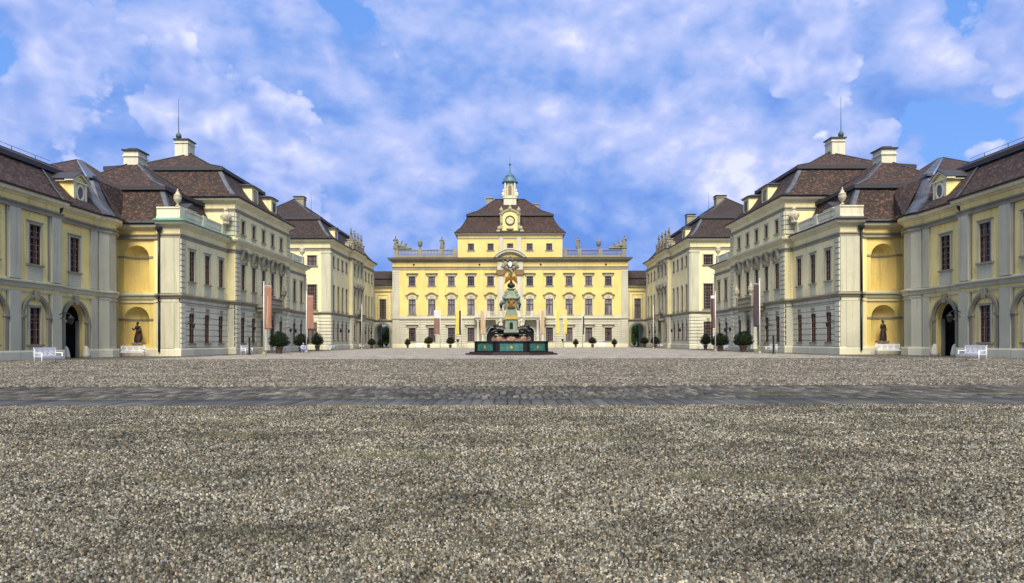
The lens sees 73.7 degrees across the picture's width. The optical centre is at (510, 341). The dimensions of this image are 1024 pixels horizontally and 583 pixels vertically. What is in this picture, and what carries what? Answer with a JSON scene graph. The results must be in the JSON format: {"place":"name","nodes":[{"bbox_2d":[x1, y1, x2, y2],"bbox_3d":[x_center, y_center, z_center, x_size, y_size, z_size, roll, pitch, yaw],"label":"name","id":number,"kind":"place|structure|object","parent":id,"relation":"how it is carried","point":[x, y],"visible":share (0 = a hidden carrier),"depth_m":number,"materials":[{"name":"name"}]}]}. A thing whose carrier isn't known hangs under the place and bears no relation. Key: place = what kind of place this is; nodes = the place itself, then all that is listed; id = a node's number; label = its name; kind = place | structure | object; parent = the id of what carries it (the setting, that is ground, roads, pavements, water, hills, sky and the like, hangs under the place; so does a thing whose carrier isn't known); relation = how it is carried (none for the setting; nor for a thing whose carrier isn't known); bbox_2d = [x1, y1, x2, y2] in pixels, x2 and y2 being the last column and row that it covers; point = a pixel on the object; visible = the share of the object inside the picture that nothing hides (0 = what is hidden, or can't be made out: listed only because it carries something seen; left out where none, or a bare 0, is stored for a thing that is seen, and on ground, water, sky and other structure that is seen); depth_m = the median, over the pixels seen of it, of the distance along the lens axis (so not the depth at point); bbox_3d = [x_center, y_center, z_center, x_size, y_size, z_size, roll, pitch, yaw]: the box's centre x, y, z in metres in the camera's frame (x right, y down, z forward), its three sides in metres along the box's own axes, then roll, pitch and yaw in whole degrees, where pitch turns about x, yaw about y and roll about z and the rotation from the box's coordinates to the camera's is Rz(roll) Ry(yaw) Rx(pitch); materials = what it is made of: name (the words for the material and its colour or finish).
{"place":"outdoors","nodes":[
{"label":"outdoors","id":0,"kind":"place"},
{"bbox_2d":[47,348,370,359],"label":"pavement","id":1,"kind":"structure","parent":0,"point":[125,358],"depth_m":58.20,"materials":[{"name":"grey stone"}]},
{"bbox_2d":[0,141,207,359],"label":"palace wing","id":2,"kind":"structure","parent":1,"relation":"on","point":[77,264],"depth_m":57.63,"materials":[{"name":"beige paint"}]},
{"bbox_2d":[26,219,44,281],"bbox_3d":[-35.367,-6.759,50.750,0.340,4.390,1.800,0,0,0],"label":"window","id":3,"kind":"structure","parent":2,"relation":"in","point":[34,269],"depth_m":50.78,"materials":[{"name":"stone"}]},
{"bbox_2d":[27,305,44,349],"bbox_3d":[-35.353,-1.084,50.750,0.340,3.300,1.700,0,0,0],"label":"window","id":4,"kind":"structure","parent":2,"relation":"in","point":[34,312],"depth_m":50.78,"materials":[{"name":"wood"}]},
{"bbox_2d":[67,233,82,286],"bbox_3d":[-35.967,-6.707,56.300,0.340,4.290,1.750,0,0,0],"label":"window","id":5,"kind":"structure","parent":2,"relation":"in","point":[74,277],"depth_m":56.27,"materials":[{"name":"stone"}]},
{"bbox_2d":[131,322,145,344],"bbox_3d":[-34.952,-0.842,64.101,1.000,2.154,0.798,0,0,0],"label":"niche statue","id":6,"kind":"object","parent":2,"relation":"on","point":[138,337],"visible":1,"depth_m":63.87,"materials":[{"name":"stone"}]},
{"bbox_2d":[119,346,145,355],"bbox_3d":[-34.748,0.840,62.667,2.328,0.990,0.535,0,0,0],"label":"bench","id":7,"kind":"object","parent":1,"relation":"on","point":[133,347],"visible":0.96,"depth_m":62.88,"materials":[{"name":"white paint"}]},
{"bbox_2d":[103,98,311,355],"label":"palace pavilion","id":8,"kind":"structure","parent":1,"relation":"on","point":[215,272],"depth_m":74.63,"materials":[{"name":"stone"}]},
{"bbox_2d":[188,308,196,344],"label":"window","id":9,"kind":"structure","parent":8,"relation":"in","point":[191,316],"depth_m":66.29,"materials":[{"name":"glass"}]},
{"bbox_2d":[188,248,196,294],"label":"window","id":10,"kind":"structure","parent":8,"relation":"in","point":[192,283],"depth_m":66.29,"materials":[{"name":"glass"}]},
{"bbox_2d":[203,253,211,296],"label":"window","id":11,"kind":"structure","parent":8,"relation":"in","point":[207,285],"depth_m":69.81,"materials":[{"name":"stone"}]},
{"bbox_2d":[204,309,211,344],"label":"window","id":12,"kind":"structure","parent":8,"relation":"in","point":[206,318],"depth_m":69.57,"materials":[{"name":"stone"}]},
{"bbox_2d":[218,257,225,298],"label":"window","id":13,"kind":"structure","parent":8,"relation":"in","point":[221,288],"depth_m":72.93,"materials":[{"name":"stone"}]},
{"bbox_2d":[220,208,231,224],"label":"carved trophy","id":14,"kind":"object","parent":8,"relation":"on","point":[225,216],"visible":1,"depth_m":73.64,"materials":[{"name":"beige stone"}]},
{"bbox_2d":[240,250,249,300],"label":"window","id":15,"kind":"structure","parent":8,"relation":"in","point":[245,258],"depth_m":76.79,"materials":[{"name":"stone"}]},
{"bbox_2d":[250,254,259,302],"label":"window","id":16,"kind":"structure","parent":8,"relation":"in","point":[255,260],"depth_m":80.10,"materials":[{"name":"stone"}]},
{"bbox_2d":[260,257,268,303],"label":"window","id":17,"kind":"structure","parent":8,"relation":"in","point":[264,264],"depth_m":83.05,"materials":[{"name":"stone"}]},
{"bbox_2d":[270,260,277,297],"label":"window","id":18,"kind":"structure","parent":8,"relation":"in","point":[273,265],"depth_m":86.65,"materials":[{"name":"stone"}]},
{"bbox_2d":[278,263,285,298],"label":"window","id":19,"kind":"structure","parent":8,"relation":"in","point":[282,267],"depth_m":89.42,"materials":[{"name":"stone"}]},
{"bbox_2d":[311,332,323,350],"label":"potted laurel","id":20,"kind":"object","parent":1,"relation":"on","point":[318,340],"visible":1,"depth_m":100.17,"materials":[{"name":"plant"}]},
{"bbox_2d":[276,196,377,349],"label":"palace corner pavilion","id":21,"kind":"structure","parent":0,"point":[340,273],"depth_m":122.11,"materials":[{"name":"paint"}]},
{"bbox_2d":[306,284,317,311],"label":"window","id":22,"kind":"structure","parent":21,"relation":"in","point":[312,289],"depth_m":117.33,"materials":[{"name":"glass"}]},
{"bbox_2d":[306,255,317,267],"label":"window","id":23,"kind":"structure","parent":21,"relation":"in","point":[312,259],"depth_m":117.26,"materials":[{"name":"stone"}]},
{"bbox_2d":[140,347,875,359],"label":"courtyard paving","id":24,"kind":"structure","parent":0,"point":[565,352],"depth_m":65.71,"materials":[{"name":"grey stone"}]},
{"bbox_2d":[261,281,271,354],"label":"banner pole","id":25,"kind":"object","parent":24,"relation":"on","point":[267,322],"visible":1,"depth_m":68.96,"materials":[{"name":"fabric"}]},
{"bbox_2d":[268,331,290,353],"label":"potted laurel","id":26,"kind":"object","parent":24,"relation":"on","point":[279,340],"visible":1,"depth_m":76.18,"materials":[{"name":"plant"}]},
{"bbox_2d":[293,333,309,352],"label":"potted laurel","id":27,"kind":"object","parent":24,"relation":"on","point":[299,341],"visible":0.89,"depth_m":84.19,"materials":[{"name":"plant"}]},
{"bbox_2d":[305,291,313,352],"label":"banner pole","id":28,"kind":"object","parent":24,"relation":"on","point":[309,314],"visible":1,"depth_m":83.36,"materials":[{"name":"fabric"}]},
{"bbox_2d":[434,310,440,347],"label":"banner pole","id":29,"kind":"object","parent":24,"relation":"on","point":[436,322],"visible":0.98,"depth_m":145.98,"materials":[{"name":"fabric"}]},
{"bbox_2d":[455,309,462,347],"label":"banner pole","id":30,"kind":"object","parent":24,"relation":"on","point":[458,325],"visible":1,"depth_m":145.96,"materials":[{"name":"fabric"}]},
{"bbox_2d":[465,275,557,354],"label":"fountain","id":31,"kind":"object","parent":24,"relation":"on","point":[512,338],"visible":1,"depth_m":67.07,"materials":[{"name":"green stone"}]},
{"bbox_2d":[563,309,566,347],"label":"banner pole","id":32,"kind":"object","parent":24,"relation":"on","point":[564,321],"visible":1,"depth_m":146.79,"materials":[{"name":"fabric"}]},
{"bbox_2d":[711,291,717,351],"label":"banner pole","id":33,"kind":"object","parent":24,"relation":"on","point":[713,311],"visible":1,"depth_m":83.16,"materials":[{"name":"fabric"}]},
{"bbox_2d":[711,333,728,350],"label":"potted laurel","id":34,"kind":"object","parent":24,"relation":"on","point":[721,340],"visible":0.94,"depth_m":86.09,"materials":[{"name":"green plant"}]},
{"bbox_2d":[733,331,753,351],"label":"potted laurel","id":35,"kind":"object","parent":24,"relation":"on","point":[743,339],"visible":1,"depth_m":78.12,"materials":[{"name":"green plant"}]},
{"bbox_2d":[753,278,762,353],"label":"banner pole","id":36,"kind":"object","parent":24,"relation":"on","point":[756,317],"visible":1,"depth_m":67.56,"materials":[{"name":"fabric"}]},
{"bbox_2d":[387,163,632,347],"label":"palace main building","id":37,"kind":"structure","parent":0,"point":[508,234],"depth_m":156.00,"materials":[{"name":"paint"}]},
{"bbox_2d":[393,236,411,248],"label":"statue group","id":38,"kind":"object","parent":37,"relation":"on","point":[397,245],"visible":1,"depth_m":156.07,"materials":[{"name":"stone"}]},
{"bbox_2d":[406,324,417,343],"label":"window","id":39,"kind":"structure","parent":37,"relation":"in","point":[411,328],"depth_m":156.18,"materials":[{"name":"stone"}]},
{"bbox_2d":[405,292,418,317],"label":"window","id":40,"kind":"structure","parent":37,"relation":"in","point":[411,299],"depth_m":156.02,"materials":[{"name":"stone"}]},
{"bbox_2d":[406,273,417,287],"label":"window","id":41,"kind":"structure","parent":37,"relation":"in","point":[411,276],"depth_m":155.95,"materials":[{"name":"stone"}]},
{"bbox_2d":[425,324,436,343],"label":"window","id":42,"kind":"structure","parent":37,"relation":"in","point":[430,327],"depth_m":156.21,"materials":[{"name":"stone"}]},
{"bbox_2d":[425,292,437,317],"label":"window","id":43,"kind":"structure","parent":37,"relation":"in","point":[431,298],"depth_m":156.02,"materials":[{"name":"stone"}]},
{"bbox_2d":[426,273,437,287],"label":"window","id":44,"kind":"structure","parent":37,"relation":"in","point":[431,276],"depth_m":156.00,"materials":[{"name":"stone"}]},
{"bbox_2d":[445,324,455,343],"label":"window","id":45,"kind":"structure","parent":37,"relation":"in","point":[451,331],"depth_m":156.21,"materials":[{"name":"stone"}]},
{"bbox_2d":[445,273,456,287],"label":"window","id":46,"kind":"structure","parent":37,"relation":"in","point":[450,280],"depth_m":156.02,"materials":[{"name":"stone"}]},
{"bbox_2d":[445,292,457,317],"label":"window","id":47,"kind":"structure","parent":37,"relation":"in","point":[451,301],"depth_m":155.99,"materials":[{"name":"stone"}]},
{"bbox_2d":[465,324,476,342],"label":"window","id":48,"kind":"structure","parent":37,"relation":"in","point":[470,327],"depth_m":156.21,"materials":[{"name":"stone"}]},
{"bbox_2d":[464,292,477,317],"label":"window","id":49,"kind":"structure","parent":37,"relation":"in","point":[470,298],"depth_m":156.02,"materials":[{"name":"stone"}]},
{"bbox_2d":[465,273,476,287],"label":"window","id":50,"kind":"structure","parent":37,"relation":"in","point":[470,276],"depth_m":155.95,"materials":[{"name":"stone"}]},
{"bbox_2d":[484,292,496,315],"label":"window","id":51,"kind":"structure","parent":37,"relation":"in","point":[490,301],"depth_m":156.02,"materials":[{"name":"glass"}]},
{"bbox_2d":[485,273,496,287],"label":"window","id":52,"kind":"structure","parent":37,"relation":"in","point":[490,276],"depth_m":156.04,"materials":[{"name":"stone"}]},
{"bbox_2d":[523,292,535,313],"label":"window","id":53,"kind":"structure","parent":37,"relation":"in","point":[529,298],"depth_m":156.06,"materials":[{"name":"glass"}]},
{"bbox_2d":[524,273,534,287],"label":"window","id":54,"kind":"structure","parent":37,"relation":"in","point":[529,276],"depth_m":155.95,"materials":[{"name":"stone"}]},
{"bbox_2d":[543,292,555,317],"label":"window","id":55,"kind":"structure","parent":37,"relation":"in","point":[549,300],"depth_m":156.02,"materials":[{"name":"stone"}]},
{"bbox_2d":[544,273,554,287],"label":"window","id":56,"kind":"structure","parent":37,"relation":"in","point":[548,276],"depth_m":156.02,"materials":[{"name":"glass"}]},
{"bbox_2d":[544,324,555,342],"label":"window","id":57,"kind":"structure","parent":37,"relation":"in","point":[549,328],"depth_m":156.21,"materials":[{"name":"stone"}]},
{"bbox_2d":[562,292,575,317],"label":"window","id":58,"kind":"structure","parent":37,"relation":"in","point":[568,298],"depth_m":156.06,"materials":[{"name":"stone"}]},
{"bbox_2d":[563,273,574,287],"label":"window","id":59,"kind":"structure","parent":37,"relation":"in","point":[568,276],"depth_m":155.95,"materials":[{"name":"glass"}]},
{"bbox_2d":[564,324,574,343],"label":"window","id":60,"kind":"structure","parent":37,"relation":"in","point":[569,336],"depth_m":156.21,"materials":[{"name":"stone"}]},
{"bbox_2d":[582,292,594,317],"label":"window","id":61,"kind":"structure","parent":37,"relation":"in","point":[588,300],"depth_m":155.91,"materials":[{"name":"stone"}]},
{"bbox_2d":[583,273,593,287],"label":"window","id":62,"kind":"structure","parent":37,"relation":"in","point":[588,276],"depth_m":156.02,"materials":[{"name":"glass"}]},
{"bbox_2d":[584,324,594,343],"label":"window","id":63,"kind":"structure","parent":37,"relation":"in","point":[588,328],"depth_m":156.21,"materials":[{"name":"stone"}]},
{"bbox_2d":[602,272,613,286],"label":"window","id":64,"kind":"structure","parent":37,"relation":"in","point":[607,275],"depth_m":155.95,"materials":[{"name":"stone"}]},
{"bbox_2d":[602,324,614,343],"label":"window","id":65,"kind":"structure","parent":37,"relation":"in","point":[607,327],"depth_m":155.95,"materials":[{"name":"stone"}]},
{"bbox_2d":[602,292,614,317],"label":"window","id":66,"kind":"structure","parent":37,"relation":"in","point":[608,300],"depth_m":155.91,"materials":[{"name":"stone"}]},
{"bbox_2d":[608,235,626,248],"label":"statue group","id":67,"kind":"object","parent":37,"relation":"on","point":[623,244],"visible":1,"depth_m":156.12,"materials":[{"name":"stone"}]},
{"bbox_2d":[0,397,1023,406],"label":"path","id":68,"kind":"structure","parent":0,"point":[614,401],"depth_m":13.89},
{"bbox_2d":[0,0,1023,333],"label":"sky","id":69,"kind":"structure","parent":0,"point":[400,119],"materials":[{"name":"blue"}]},
{"bbox_2d":[0,343,1023,582],"bbox_3d":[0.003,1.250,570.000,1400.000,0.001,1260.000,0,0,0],"label":"ground","id":70,"kind":"structure","parent":0,"point":[384,346],"depth_m":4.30,"materials":[{"name":"grey gravel"}]},
{"bbox_2d":[33,347,63,362],"bbox_3d":[-28.116,0.824,41.600,0.535,0.990,1.990,0,0,0],"label":"bench","id":71,"kind":"object","parent":70,"relation":"on","point":[45,354],"visible":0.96,"depth_m":41.52,"materials":[{"name":"white paint"}]},
{"bbox_2d":[374,271,392,347],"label":"palace link building","id":72,"kind":"structure","parent":70,"relation":"on","point":[383,313],"depth_m":159.50,"materials":[{"name":"paint"}]},
{"bbox_2d":[379,299,386,319],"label":"window","id":73,"kind":"structure","parent":72,"relation":"in","point":[382,303],"depth_m":159.61,"materials":[{"name":"stone"}]},
{"bbox_2d":[145,358,686,359],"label":"kerb","id":74,"kind":"structure","parent":70,"relation":"on","point":[288,359],"depth_m":49.59,"materials":[{"name":"stone"}]},
{"bbox_2d":[0,357,1023,386],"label":"gravel","id":75,"kind":"object","parent":70,"relation":"on","point":[508,372],"visible":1,"depth_m":27.22,"materials":[{"name":"gravel"}]},
{"bbox_2d":[628,271,671,346],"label":"palace link building","id":76,"kind":"structure","parent":70,"relation":"on","point":[636,297],"depth_m":159.50,"materials":[{"name":"paint"}]},
{"bbox_2d":[633,298,641,318],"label":"window","id":77,"kind":"structure","parent":76,"relation":"in","point":[637,301],"depth_m":159.61,"materials":[{"name":"stone"}]},
{"bbox_2d":[957,345,986,360],"bbox_3d":[28.119,0.686,41.600,0.535,0.990,1.990,0,0,0],"label":"bench","id":78,"kind":"object","parent":70,"relation":"on","point":[981,350],"visible":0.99,"depth_m":41.42,"materials":[{"name":"white paint"}]},
{"bbox_2d":[0,384,1023,404],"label":"paved path","id":79,"kind":"structure","parent":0,"point":[507,393],"depth_m":16.58,"materials":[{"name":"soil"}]},
{"bbox_2d":[642,195,743,348],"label":"palace corner pavilion","id":80,"kind":"structure","parent":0,"point":[680,283],"depth_m":121.78,"materials":[{"name":"paint"}]},
{"bbox_2d":[703,318,712,341],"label":"window","id":81,"kind":"structure","parent":80,"relation":"in","point":[708,330],"depth_m":117.37,"materials":[{"name":"stone"}]},
{"bbox_2d":[702,283,713,310],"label":"window","id":82,"kind":"structure","parent":80,"relation":"in","point":[708,288],"depth_m":117.37,"materials":[{"name":"glass"}]},
{"bbox_2d":[702,254,713,266],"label":"window","id":83,"kind":"structure","parent":80,"relation":"in","point":[708,259],"depth_m":117.37,"materials":[{"name":"stone"}]},
{"bbox_2d":[632,346,980,357],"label":"pavement","id":84,"kind":"structure","parent":0,"point":[893,356],"depth_m":58.82,"materials":[{"name":"grey stone"}]},
{"bbox_2d":[631,324,638,346],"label":"garden tree","id":85,"kind":"object","parent":84,"relation":"on","point":[636,330],"visible":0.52,"depth_m":173.52,"materials":[{"name":"green plant"}]},
{"bbox_2d":[708,130,916,353],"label":"palace pavilion","id":86,"kind":"structure","parent":84,"relation":"on","point":[805,268],"depth_m":74.70,"materials":[{"name":"stone"}]},
{"bbox_2d":[716,279,720,309],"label":"window","id":87,"kind":"structure","parent":86,"relation":"in","point":[718,302],"depth_m":100.93,"materials":[{"name":"stone"}]},
{"bbox_2d":[723,277,727,308],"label":"window","id":88,"kind":"structure","parent":86,"relation":"in","point":[725,301],"depth_m":97.68,"materials":[{"name":"stone"}]},
{"bbox_2d":[734,262,741,297],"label":"window","id":89,"kind":"structure","parent":86,"relation":"in","point":[737,267],"depth_m":89.65,"materials":[{"name":"stone"}]},
{"bbox_2d":[742,259,750,296],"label":"window","id":90,"kind":"structure","parent":86,"relation":"in","point":[746,265],"depth_m":86.59,"materials":[{"name":"stone"}]},
{"bbox_2d":[751,256,759,294],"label":"window","id":91,"kind":"structure","parent":86,"relation":"in","point":[755,262],"depth_m":83.10,"materials":[{"name":"stone"}]},
{"bbox_2d":[760,252,769,301],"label":"window","id":92,"kind":"structure","parent":86,"relation":"in","point":[765,259],"depth_m":80.12,"materials":[{"name":"stone"}]},
{"bbox_2d":[771,249,780,299],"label":"window","id":93,"kind":"structure","parent":86,"relation":"in","point":[775,254],"depth_m":76.96,"materials":[{"name":"stone"}]},
{"bbox_2d":[788,207,799,222],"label":"carved trophy","id":94,"kind":"object","parent":86,"relation":"on","point":[793,214],"visible":1,"depth_m":73.63,"materials":[{"name":"beige stone"}]},
{"bbox_2d":[795,255,802,297],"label":"window","id":95,"kind":"structure","parent":86,"relation":"in","point":[799,289],"depth_m":72.88,"materials":[{"name":"stone"}]},
{"bbox_2d":[796,309,802,342],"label":"window","id":96,"kind":"structure","parent":86,"relation":"in","point":[800,318],"depth_m":72.88,"materials":[{"name":"stone"}]},
{"bbox_2d":[808,251,816,295],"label":"window","id":97,"kind":"structure","parent":86,"relation":"in","point":[812,258],"depth_m":69.62,"materials":[{"name":"stone"}]},
{"bbox_2d":[809,308,816,342],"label":"window","id":98,"kind":"structure","parent":86,"relation":"in","point":[814,317],"depth_m":69.54,"materials":[{"name":"stone"}]},
{"bbox_2d":[824,306,831,342],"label":"window","id":99,"kind":"structure","parent":86,"relation":"in","point":[829,315],"depth_m":66.21,"materials":[{"name":"stone"}]},
{"bbox_2d":[823,246,832,292],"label":"window","id":100,"kind":"structure","parent":86,"relation":"in","point":[828,280],"depth_m":66.45,"materials":[{"name":"stone"}]},
{"bbox_2d":[875,344,900,354],"bbox_3d":[34.752,0.670,62.667,2.328,0.990,0.535,0,0,0],"label":"bench","id":101,"kind":"object","parent":84,"relation":"on","point":[887,345],"visible":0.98,"depth_m":62.87,"materials":[{"name":"white paint"}]},
{"bbox_2d":[812,137,1023,357],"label":"palace wing","id":102,"kind":"structure","parent":84,"relation":"on","point":[944,261],"depth_m":57.52,"materials":[{"name":"beige paint"}]},
{"bbox_2d":[875,320,889,342],"bbox_3d":[34.948,-1.012,64.043,1.000,2.154,0.914,0,0,0],"label":"niche statue","id":103,"kind":"object","parent":102,"relation":"on","point":[883,337],"visible":1,"depth_m":63.86,"materials":[{"name":"stone"}]},
{"bbox_2d":[937,231,952,284],"bbox_3d":[35.933,-6.883,56.300,0.340,4.290,1.750,0,0,0],"label":"window","id":104,"kind":"structure","parent":102,"relation":"in","point":[945,274],"depth_m":56.30,"materials":[{"name":"stone"}]},
{"bbox_2d":[975,217,993,278],"bbox_3d":[35.333,-6.931,50.750,0.340,4.390,1.800,0,0,0],"label":"window","id":105,"kind":"structure","parent":102,"relation":"in","point":[985,261],"depth_m":50.90,"materials":[{"name":"stone"}]},
{"bbox_2d":[976,302,993,346],"bbox_3d":[35.347,-1.256,50.750,0.340,3.300,1.700,0,0,0],"label":"window","id":106,"kind":"structure","parent":102,"relation":"in","point":[986,331],"depth_m":50.74,"materials":[{"name":"glass"}]},
{"bbox_2d":[1018,209,1023,272],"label":"window","id":107,"kind":"structure","parent":102,"relation":"in","point":[1022,210],"depth_m":47.02,"materials":[{"name":"stone"}]},
{"bbox_2d":[1019,300,1023,347],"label":"window","id":108,"kind":"structure","parent":102,"relation":"in","point":[1022,301],"depth_m":47.01,"materials":[{"name":"stone"}]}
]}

